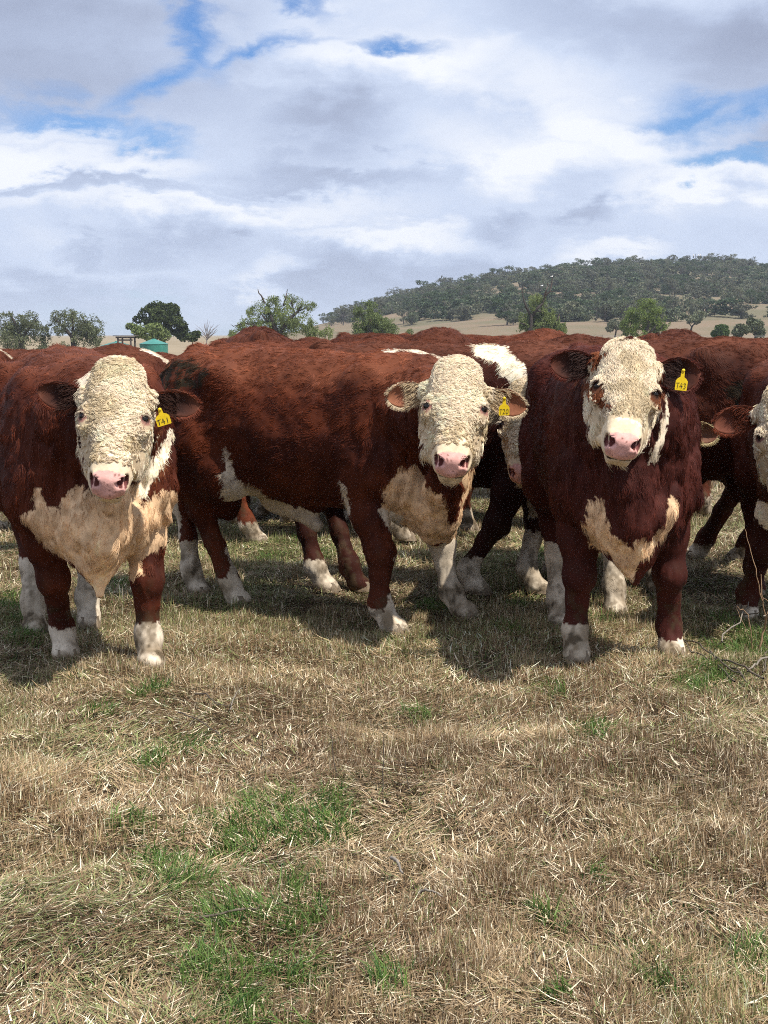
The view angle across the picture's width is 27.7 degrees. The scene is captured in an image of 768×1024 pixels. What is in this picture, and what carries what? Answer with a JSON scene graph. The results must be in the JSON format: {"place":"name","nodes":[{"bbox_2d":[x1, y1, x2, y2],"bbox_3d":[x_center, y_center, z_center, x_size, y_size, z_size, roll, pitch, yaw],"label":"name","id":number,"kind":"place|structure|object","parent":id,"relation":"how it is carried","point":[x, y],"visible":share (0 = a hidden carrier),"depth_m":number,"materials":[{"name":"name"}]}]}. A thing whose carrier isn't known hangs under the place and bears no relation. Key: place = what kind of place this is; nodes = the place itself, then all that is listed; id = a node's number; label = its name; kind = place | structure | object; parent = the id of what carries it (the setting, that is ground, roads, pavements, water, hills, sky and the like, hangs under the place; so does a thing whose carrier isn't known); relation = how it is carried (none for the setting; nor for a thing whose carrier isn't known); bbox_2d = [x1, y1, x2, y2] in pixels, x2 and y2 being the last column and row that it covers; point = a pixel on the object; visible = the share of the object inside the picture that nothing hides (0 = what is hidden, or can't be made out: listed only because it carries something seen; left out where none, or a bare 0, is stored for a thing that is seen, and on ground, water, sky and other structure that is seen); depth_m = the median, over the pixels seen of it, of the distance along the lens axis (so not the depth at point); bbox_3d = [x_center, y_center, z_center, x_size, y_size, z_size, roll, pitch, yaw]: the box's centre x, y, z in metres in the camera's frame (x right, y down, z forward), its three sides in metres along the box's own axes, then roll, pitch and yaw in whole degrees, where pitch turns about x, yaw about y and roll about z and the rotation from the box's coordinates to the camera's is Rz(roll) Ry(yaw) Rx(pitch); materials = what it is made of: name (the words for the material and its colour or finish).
{"place":"outdoors","nodes":[
{"label":"outdoors","id":0,"kind":"place"},
{"bbox_2d":[0,335,767,1023],"bbox_3d":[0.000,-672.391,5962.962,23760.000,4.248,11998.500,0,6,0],"label":"ground","id":1,"kind":"structure","parent":0,"point":[176,345],"depth_m":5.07,"materials":[{"name":"beige plant"}]},
{"bbox_2d":[0,349,12,361],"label":"bull","id":2,"kind":"object","parent":1,"relation":"on","point":[5,356],"visible":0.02,"depth_m":9.69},
{"bbox_2d":[0,310,52,349],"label":"pepper tree","id":3,"kind":"object","parent":1,"relation":"on","point":[8,330],"visible":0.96,"depth_m":287.00,"materials":[{"name":"green plant"}]},
{"bbox_2d":[45,307,104,348],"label":"pepper tree","id":4,"kind":"object","parent":1,"relation":"on","point":[90,330],"visible":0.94,"depth_m":287.02,"materials":[{"name":"green plant"}]},
{"bbox_2d":[0,342,168,534],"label":"bull","id":5,"kind":"object","parent":1,"relation":"on","point":[155,361],"visible":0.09,"depth_m":11.08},
{"bbox_2d":[0,343,202,670],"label":"bull","id":6,"kind":"object","parent":1,"relation":"on","point":[89,486],"visible":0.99,"depth_m":6.36,"materials":[{"name":"fur"}]},
{"bbox_2d":[113,335,138,346],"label":"tank stand","id":7,"kind":"object","parent":1,"relation":"on","point":[122,339],"visible":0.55,"depth_m":277.41,"materials":[{"name":"grey metal"}]},
{"bbox_2d":[125,322,171,341],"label":"bush","id":8,"kind":"object","parent":1,"relation":"on","point":[154,330],"visible":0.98,"depth_m":297.15,"materials":[{"name":"green plant"}]},
{"bbox_2d":[139,339,167,352],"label":"water tank","id":9,"kind":"object","parent":1,"relation":"on","point":[154,345],"visible":0.38,"depth_m":281.41,"materials":[{"name":"metal"}]},
{"bbox_2d":[132,300,189,342],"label":"fig tree","id":10,"kind":"object","parent":1,"relation":"on","point":[168,315],"visible":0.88,"depth_m":311.34,"materials":[{"name":"green plant"}]},
{"bbox_2d":[184,330,201,343],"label":"bush","id":11,"kind":"object","parent":1,"relation":"on","point":[192,336],"visible":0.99,"depth_m":302.51,"materials":[{"name":"green plant"}]},
{"bbox_2d":[178,712,221,737],"bbox_3d":[-0.649,0.745,5.509,0.012,0.020,0.419,-4,7,-28],"label":"twig","id":12,"kind":"object","parent":1,"relation":"on","point":[200,721],"visible":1,"depth_m":5.52,"materials":[{"name":"wood"}]},
{"bbox_2d":[196,320,218,343],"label":"bare tree","id":13,"kind":"object","parent":1,"relation":"on","point":[206,335],"visible":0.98,"depth_m":327.83,"materials":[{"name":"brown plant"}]},
{"bbox_2d":[156,352,269,515],"bbox_3d":[-1.610,-0.629,12.470,2.028,1.281,0.675,4,7,30],"label":"bull","id":14,"kind":"object","parent":1,"relation":"on","point":[259,510],"visible":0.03,"depth_m":12.33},
{"bbox_2d":[195,693,231,706],"bbox_3d":[-0.639,0.704,5.853,0.025,0.019,0.279,-4,8,-32],"label":"twig","id":15,"kind":"object","parent":1,"relation":"on","point":[211,698],"visible":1,"depth_m":5.88,"materials":[{"name":"beige plant"}]},
{"bbox_2d":[199,907,258,918],"bbox_3d":[-0.365,0.949,3.701,0.153,0.014,0.019,-3,7,-26],"label":"twig","id":16,"kind":"object","parent":1,"relation":"on","point":[216,914],"visible":0.99,"depth_m":3.69,"materials":[{"name":"beige wood"}]},
{"bbox_2d":[215,326,301,523],"bbox_3d":[-1.002,-0.741,12.544,0.784,1.487,2.355,-1,6,-5],"label":"bull","id":17,"kind":"object","parent":1,"relation":"on","point":[250,333],"visible":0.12,"depth_m":11.61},
{"bbox_2d":[227,289,334,339],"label":"pepper tree","id":18,"kind":"object","parent":1,"relation":"on","point":[289,323],"visible":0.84,"depth_m":267.27,"materials":[{"name":"green plant"}]},
{"bbox_2d":[293,336,327,341],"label":"bull","id":19,"kind":"object","parent":1,"relation":"on","point":[310,339],"visible":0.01,"depth_m":12.80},
{"bbox_2d":[208,334,416,543],"bbox_3d":[-0.205,-0.523,10.934,2.242,1.416,0.747,-1,7,-8],"label":"bull","id":20,"kind":"object","parent":1,"relation":"on","point":[250,528],"visible":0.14,"depth_m":10.69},
{"bbox_2d":[159,341,528,635],"bbox_3d":[-0.205,-0.154,7.857,0.985,1.376,2.450,-6,9,-44],"label":"bull","id":21,"kind":"object","parent":1,"relation":"on","point":[375,443],"visible":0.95,"depth_m":7.58,"materials":[{"name":"fur"}]},
{"bbox_2d":[351,300,413,334],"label":"pepper tree","id":22,"kind":"object","parent":1,"relation":"on","point":[371,323],"visible":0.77,"depth_m":286.73,"materials":[{"name":"green plant"}]},
{"bbox_2d":[382,736,383,795],"bbox_3d":[-0.003,0.787,4.728,0.008,0.230,0.004,0,6,0],"label":"weed stem","id":23,"kind":"object","parent":1,"relation":"on","point":[383,767],"visible":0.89,"depth_m":4.73,"materials":[{"name":"brown plant"}]},
{"bbox_2d":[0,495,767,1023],"bbox_3d":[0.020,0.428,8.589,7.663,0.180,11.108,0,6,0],"label":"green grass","id":24,"kind":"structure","parent":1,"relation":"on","point":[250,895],"depth_m":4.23,"materials":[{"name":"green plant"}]},
{"bbox_2d":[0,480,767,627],"bbox_3d":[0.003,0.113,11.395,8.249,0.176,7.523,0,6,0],"label":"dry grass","id":25,"kind":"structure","parent":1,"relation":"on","point":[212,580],"depth_m":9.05,"materials":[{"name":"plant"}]},
{"bbox_2d":[389,856,403,873],"bbox_3d":[0.034,0.910,4.036,0.013,0.020,0.130,-2,7,-13],"label":"twig","id":26,"kind":"object","parent":1,"relation":"on","point":[395,859],"visible":1,"depth_m":4.03,"materials":[{"name":"beige wood"}]},
{"bbox_2d":[330,326,479,534],"bbox_3d":[0.260,-0.614,11.485,0.776,1.473,2.332,-5,8,-35],"label":"bull","id":27,"kind":"object","parent":1,"relation":"on","point":[443,335],"visible":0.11,"depth_m":11.32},
{"bbox_2d":[418,888,442,896],"bbox_3d":[0.113,0.935,3.834,0.069,0.020,0.014,4,8,33],"label":"twig","id":28,"kind":"object","parent":1,"relation":"on","point":[424,890],"visible":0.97,"depth_m":3.83,"materials":[{"name":"beige wood"}]},
{"bbox_2d":[295,338,567,594],"bbox_3d":[0.410,-0.266,8.751,1.968,1.397,1.332,5,8,40],"label":"bull","id":29,"kind":"object","parent":1,"relation":"on","point":[509,365],"visible":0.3,"depth_m":8.60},
{"bbox_2d":[399,327,564,344],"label":"bull","id":30,"kind":"object","parent":1,"relation":"on","point":[543,333],"visible":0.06,"depth_m":11.68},
{"bbox_2d":[515,277,567,333],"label":"pepper tree","id":31,"kind":"object","parent":1,"relation":"on","point":[532,320],"visible":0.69,"depth_m":287.07,"materials":[{"name":"green plant"}]},
{"bbox_2d":[517,335,704,664],"bbox_3d":[1.012,-0.086,7.137,0.726,1.403,2.125,0,6,-3],"label":"bull","id":32,"kind":"object","parent":1,"relation":"on","point":[609,440],"visible":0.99,"depth_m":6.54,"materials":[{"name":"fur"}]},
{"bbox_2d":[605,319,625,337],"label":"gum tree","id":33,"kind":"object","parent":1,"relation":"on","point":[611,326],"visible":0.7,"depth_m":396.56,"materials":[{"name":"green plant"}]},
{"bbox_2d":[618,298,670,336],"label":"pepper tree","id":34,"kind":"object","parent":1,"relation":"on","point":[653,323],"visible":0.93,"depth_m":297.28,"materials":[{"name":"green plant"}]},
{"bbox_2d":[540,333,767,572],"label":"bull","id":35,"kind":"object","parent":1,"relation":"on","point":[727,363],"visible":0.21,"depth_m":8.88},
{"bbox_2d":[636,328,711,514],"bbox_3d":[2.242,-0.684,12.139,0.773,1.466,2.321,2,7,20],"label":"bull","id":36,"kind":"object","parent":1,"relation":"on","point":[680,333],"visible":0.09,"depth_m":12.23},
{"bbox_2d":[645,421,719,591],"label":"bull","id":37,"kind":"object","parent":1,"relation":"on","point":[709,436],"visible":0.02,"depth_m":8.33,"materials":[{"name":"fur"}]},
{"bbox_2d":[710,324,729,337],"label":"bush","id":38,"kind":"object","parent":1,"relation":"on","point":[720,330],"visible":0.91,"depth_m":326.48,"materials":[{"name":"green plant"}]},
{"bbox_2d":[683,639,763,682],"bbox_3d":[1.426,0.619,6.664,0.139,0.044,0.960,-1,6,-5],"label":"fallen branch","id":39,"kind":"object","parent":1,"relation":"on","point":[740,672],"visible":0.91,"depth_m":6.47,"materials":[{"name":"wood"}]},
{"bbox_2d":[721,602,748,642],"bbox_3d":[1.704,0.501,7.483,0.041,0.046,1.126,2,7,21],"label":"stick","id":40,"kind":"object","parent":1,"relation":"on","point":[733,625],"visible":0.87,"depth_m":7.30,"materials":[{"name":"grey wood"}]},
{"bbox_2d":[711,359,767,621],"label":"bull","id":41,"kind":"object","parent":1,"relation":"on","point":[743,424],"visible":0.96,"depth_m":7.79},
{"bbox_2d":[731,323,750,337],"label":"bush","id":42,"kind":"object","parent":1,"relation":"on","point":[740,330],"visible":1,"depth_m":336.89,"materials":[{"name":"green plant"}]},
{"bbox_2d":[730,528,767,651],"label":"dead weed","id":43,"kind":"object","parent":1,"relation":"on","point":[765,622],"visible":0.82,"depth_m":7.05,"materials":[{"name":"brown plant"}]},
{"bbox_2d":[746,317,765,338],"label":"gum tree","id":44,"kind":"object","parent":1,"relation":"on","point":[758,329],"visible":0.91,"depth_m":346.30,"materials":[{"name":"green plant"}]},
{"bbox_2d":[747,656,767,672],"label":"fallen branch","id":45,"kind":"object","parent":1,"relation":"on","point":[758,661],"visible":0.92,"depth_m":6.56,"materials":[{"name":"grey wood"}]},
{"bbox_2d":[0,0,767,334],"label":"sky","id":46,"kind":"structure","parent":0,"point":[202,157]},
{"bbox_2d":[288,270,767,339],"bbox_3d":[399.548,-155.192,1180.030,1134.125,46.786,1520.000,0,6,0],"label":"hill","id":47,"kind":"structure","parent":0,"point":[487,324],"depth_m":550.23,"materials":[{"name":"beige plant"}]},
{"bbox_2d":[329,305,352,324],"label":"gum tree","id":48,"kind":"object","parent":47,"relation":"on","point":[344,312],"visible":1,"depth_m":801.12,"materials":[{"name":"green plant"}]},
{"bbox_2d":[347,304,358,321],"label":"gum tree","id":49,"kind":"object","parent":47,"relation":"on","point":[351,315],"visible":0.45,"depth_m":848.53,"materials":[{"name":"green plant"}]},
{"bbox_2d":[373,299,388,313],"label":"gum tree","id":50,"kind":"object","parent":47,"relation":"on","point":[379,304],"visible":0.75,"depth_m":735.89,"materials":[{"name":"green plant"}]},
{"bbox_2d":[384,302,401,313],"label":"gum tree","id":51,"kind":"object","parent":47,"relation":"on","point":[392,309],"visible":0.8,"depth_m":746.79,"materials":[{"name":"green plant"}]},
{"bbox_2d":[396,308,413,323],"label":"gum tree","id":52,"kind":"object","parent":47,"relation":"on","point":[399,313],"visible":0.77,"depth_m":642.93,"materials":[{"name":"green plant"}]},
{"bbox_2d":[398,292,415,302],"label":"gum tree","id":53,"kind":"object","parent":47,"relation":"on","point":[409,294],"visible":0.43,"depth_m":813.59,"materials":[{"name":"green plant"}]},
{"bbox_2d":[403,312,418,324],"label":"gum tree","id":54,"kind":"object","parent":47,"relation":"on","point":[410,320],"visible":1,"depth_m":633.88,"materials":[{"name":"green plant"}]},
{"bbox_2d":[415,285,437,293],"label":"gum tree","id":55,"kind":"object","parent":47,"relation":"on","point":[429,289],"visible":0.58,"depth_m":879.13,"materials":[{"name":"green plant"}]},
{"bbox_2d":[437,296,456,310],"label":"gum tree","id":56,"kind":"object","parent":47,"relation":"on","point":[443,299],"visible":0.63,"depth_m":655.48,"materials":[{"name":"green plant"}]},
{"bbox_2d":[447,293,468,301],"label":"gum tree","id":57,"kind":"object","parent":47,"relation":"on","point":[451,295],"visible":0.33,"depth_m":689.25,"materials":[{"name":"green plant"}]},
{"bbox_2d":[452,284,466,297],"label":"gum tree","id":58,"kind":"object","parent":47,"relation":"on","point":[460,287],"visible":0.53,"depth_m":760.84,"materials":[{"name":"green plant"}]},
{"bbox_2d":[462,285,483,297],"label":"gum tree","id":59,"kind":"object","parent":47,"relation":"on","point":[467,288],"visible":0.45,"depth_m":743.43,"materials":[{"name":"green plant"}]},
{"bbox_2d":[470,284,496,296],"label":"gum tree","id":60,"kind":"object","parent":47,"relation":"on","point":[487,290],"visible":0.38,"depth_m":738.02,"materials":[{"name":"green plant"}]},
{"bbox_2d":[478,273,492,285],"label":"gum tree","id":61,"kind":"object","parent":47,"relation":"on","point":[485,277],"visible":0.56,"depth_m":927.29,"materials":[{"name":"green plant"}]},
{"bbox_2d":[490,276,505,285],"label":"gum tree","id":62,"kind":"object","parent":47,"relation":"on","point":[500,279],"visible":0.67,"depth_m":915.33,"materials":[{"name":"green plant"}]},
{"bbox_2d":[491,297,514,324],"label":"gum tree","id":63,"kind":"object","parent":47,"relation":"on","point":[504,311],"visible":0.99,"depth_m":534.35,"materials":[{"name":"green plant"}]},
{"bbox_2d":[493,280,513,292],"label":"gum tree","id":64,"kind":"object","parent":47,"relation":"on","point":[503,284],"visible":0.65,"depth_m":816.90,"materials":[{"name":"green plant"}]},
{"bbox_2d":[501,265,516,274],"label":"gum tree","id":65,"kind":"object","parent":47,"relation":"on","point":[509,267],"visible":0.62,"depth_m":1025.75,"materials":[{"name":"green plant"}]},
{"bbox_2d":[504,310,523,324],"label":"gum tree","id":66,"kind":"object","parent":47,"relation":"on","point":[514,319],"visible":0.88,"depth_m":532.70,"materials":[{"name":"green plant"}]},
{"bbox_2d":[511,303,527,317],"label":"gum tree","id":67,"kind":"object","parent":47,"relation":"on","point":[522,305],"visible":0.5,"depth_m":545.81,"materials":[{"name":"green plant"}]},
{"bbox_2d":[527,283,546,294],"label":"gum tree","id":68,"kind":"object","parent":47,"relation":"on","point":[538,288],"visible":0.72,"depth_m":762.86,"materials":[{"name":"green plant"}]},
{"bbox_2d":[337,256,767,322],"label":"woodland","id":69,"kind":"object","parent":47,"relation":"on","point":[467,309],"visible":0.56,"depth_m":726.99,"materials":[{"name":"green plant"}]},
{"bbox_2d":[556,283,575,298],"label":"gum tree","id":70,"kind":"object","parent":47,"relation":"on","point":[572,287],"visible":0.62,"depth_m":695.20,"materials":[{"name":"green plant"}]},
{"bbox_2d":[557,305,574,321],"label":"gum tree","id":71,"kind":"object","parent":47,"relation":"on","point":[567,316],"visible":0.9,"depth_m":543.50,"materials":[{"name":"green plant"}]},
{"bbox_2d":[562,290,580,299],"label":"gum tree","id":72,"kind":"object","parent":47,"relation":"on","point":[572,296],"visible":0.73,"depth_m":684.68,"materials":[{"name":"green plant"}]},
{"bbox_2d":[568,307,586,321],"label":"gum tree","id":73,"kind":"object","parent":47,"relation":"on","point":[574,309],"visible":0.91,"depth_m":546.18,"materials":[{"name":"green plant"}]},
{"bbox_2d":[585,270,599,281],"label":"gum tree","id":74,"kind":"object","parent":47,"relation":"on","point":[592,276],"visible":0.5,"depth_m":811.04,"materials":[{"name":"green plant"}]},
{"bbox_2d":[584,297,605,317],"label":"gum tree","id":75,"kind":"object","parent":47,"relation":"on","point":[596,301],"visible":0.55,"depth_m":596.39,"materials":[{"name":"green plant"}]},
{"bbox_2d":[599,267,612,281],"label":"gum tree","id":76,"kind":"object","parent":47,"relation":"on","point":[606,269],"visible":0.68,"depth_m":843.89,"materials":[{"name":"green plant"}]},
{"bbox_2d":[597,303,615,321],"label":"gum tree","id":77,"kind":"object","parent":47,"relation":"on","point":[608,310],"visible":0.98,"depth_m":535.89,"materials":[{"name":"green plant"}]},
{"bbox_2d":[602,257,611,265],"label":"gum tree","id":78,"kind":"object","parent":47,"relation":"on","point":[608,261],"visible":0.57,"depth_m":987.15,"materials":[{"name":"green plant"}]},
{"bbox_2d":[599,293,615,304],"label":"gum tree","id":79,"kind":"object","parent":47,"relation":"on","point":[603,296],"visible":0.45,"depth_m":635.34,"materials":[{"name":"green plant"}]},
{"bbox_2d":[601,279,615,291],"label":"gum tree","id":80,"kind":"object","parent":47,"relation":"on","point":[609,284],"visible":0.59,"depth_m":732.94,"materials":[{"name":"green plant"}]},
{"bbox_2d":[606,288,626,301],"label":"gum tree","id":81,"kind":"object","parent":47,"relation":"on","point":[621,291],"visible":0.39,"depth_m":647.85,"materials":[{"name":"green plant"}]},
{"bbox_2d":[612,298,634,320],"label":"gum tree","id":82,"kind":"object","parent":47,"relation":"on","point":[620,309],"visible":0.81,"depth_m":527.66,"materials":[{"name":"green plant"}]},
{"bbox_2d":[636,278,659,290],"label":"gum tree","id":83,"kind":"object","parent":47,"relation":"on","point":[649,283],"visible":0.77,"depth_m":751.07,"materials":[{"name":"green plant"}]},
{"bbox_2d":[638,290,658,304],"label":"gum tree","id":84,"kind":"object","parent":47,"relation":"on","point":[644,294],"visible":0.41,"depth_m":638.65,"materials":[{"name":"green plant"}]},
{"bbox_2d":[654,292,679,308],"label":"gum tree","id":85,"kind":"object","parent":47,"relation":"on","point":[659,296],"visible":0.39,"depth_m":624.53,"materials":[{"name":"green plant"}]},
{"bbox_2d":[661,263,673,272],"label":"gum tree","id":86,"kind":"object","parent":47,"relation":"on","point":[670,265],"visible":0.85,"depth_m":889.52,"materials":[{"name":"green plant"}]},
{"bbox_2d":[662,277,682,296],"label":"gum tree","id":87,"kind":"object","parent":47,"relation":"on","point":[678,290],"visible":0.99,"depth_m":718.33,"materials":[{"name":"green plant"}]},
{"bbox_2d":[665,297,683,315],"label":"gum tree","id":88,"kind":"object","parent":47,"relation":"on","point":[674,303],"visible":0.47,"depth_m":576.62,"materials":[{"name":"green plant"}]},
{"bbox_2d":[662,276,687,293],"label":"gum tree","id":89,"kind":"object","parent":47,"relation":"on","point":[668,288],"visible":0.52,"depth_m":763.63,"materials":[{"name":"green plant"}]},
{"bbox_2d":[685,266,698,277],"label":"gum tree","id":90,"kind":"object","parent":47,"relation":"on","point":[689,269],"visible":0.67,"depth_m":856.85,"materials":[{"name":"green plant"}]},
{"bbox_2d":[684,299,700,314],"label":"gum tree","id":91,"kind":"object","parent":47,"relation":"on","point":[687,302],"visible":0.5,"depth_m":609.19,"materials":[{"name":"green plant"}]},
{"bbox_2d":[678,310,708,329],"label":"gum tree","id":92,"kind":"object","parent":47,"relation":"on","point":[695,319],"visible":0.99,"depth_m":475.40,"materials":[{"name":"green plant"}]},
{"bbox_2d":[686,285,710,299],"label":"gum tree","id":93,"kind":"object","parent":47,"relation":"on","point":[693,290],"visible":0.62,"depth_m":665.61,"materials":[{"name":"green plant"}]},
{"bbox_2d":[697,281,714,293],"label":"gum tree","id":94,"kind":"object","parent":47,"relation":"on","point":[707,284],"visible":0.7,"depth_m":733.43,"materials":[{"name":"green plant"}]},
{"bbox_2d":[697,297,715,310],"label":"gum tree","id":95,"kind":"object","parent":47,"relation":"on","point":[707,301],"visible":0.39,"depth_m":619.93,"materials":[{"name":"green plant"}]},
{"bbox_2d":[699,264,713,274],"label":"gum tree","id":96,"kind":"object","parent":47,"relation":"on","point":[707,266],"visible":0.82,"depth_m":885.78,"materials":[{"name":"green plant"}]},
{"bbox_2d":[704,276,732,296],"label":"gum tree","id":97,"kind":"object","parent":47,"relation":"on","point":[716,280],"visible":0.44,"depth_m":757.23,"materials":[{"name":"green plant"}]},
{"bbox_2d":[728,302,751,318],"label":"gum tree","id":98,"kind":"object","parent":47,"relation":"on","point":[734,314],"visible":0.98,"depth_m":590.92,"materials":[{"name":"green plant"}]},
{"bbox_2d":[730,287,751,302],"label":"gum tree","id":99,"kind":"object","parent":47,"relation":"on","point":[745,298],"visible":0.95,"depth_m":665.98,"materials":[{"name":"green plant"}]},
{"bbox_2d":[739,256,756,265],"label":"gum tree","id":100,"kind":"object","parent":47,"relation":"on","point":[742,261],"visible":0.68,"depth_m":978.18,"materials":[{"name":"green plant"}]},
{"bbox_2d":[746,289,764,303],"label":"gum tree","id":101,"kind":"object","parent":47,"relation":"on","point":[752,295],"visible":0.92,"depth_m":669.48,"materials":[{"name":"green plant"}]},
{"bbox_2d":[750,279,766,292],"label":"gum tree","id":102,"kind":"object","parent":47,"relation":"on","point":[757,282],"visible":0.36,"depth_m":800.85,"materials":[{"name":"green plant"}]},
{"bbox_2d":[474,480,724,495],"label":"dry grass","id":103,"kind":"structure","parent":0,"point":[718,485],"depth_m":14.30,"materials":[{"name":"plant"}]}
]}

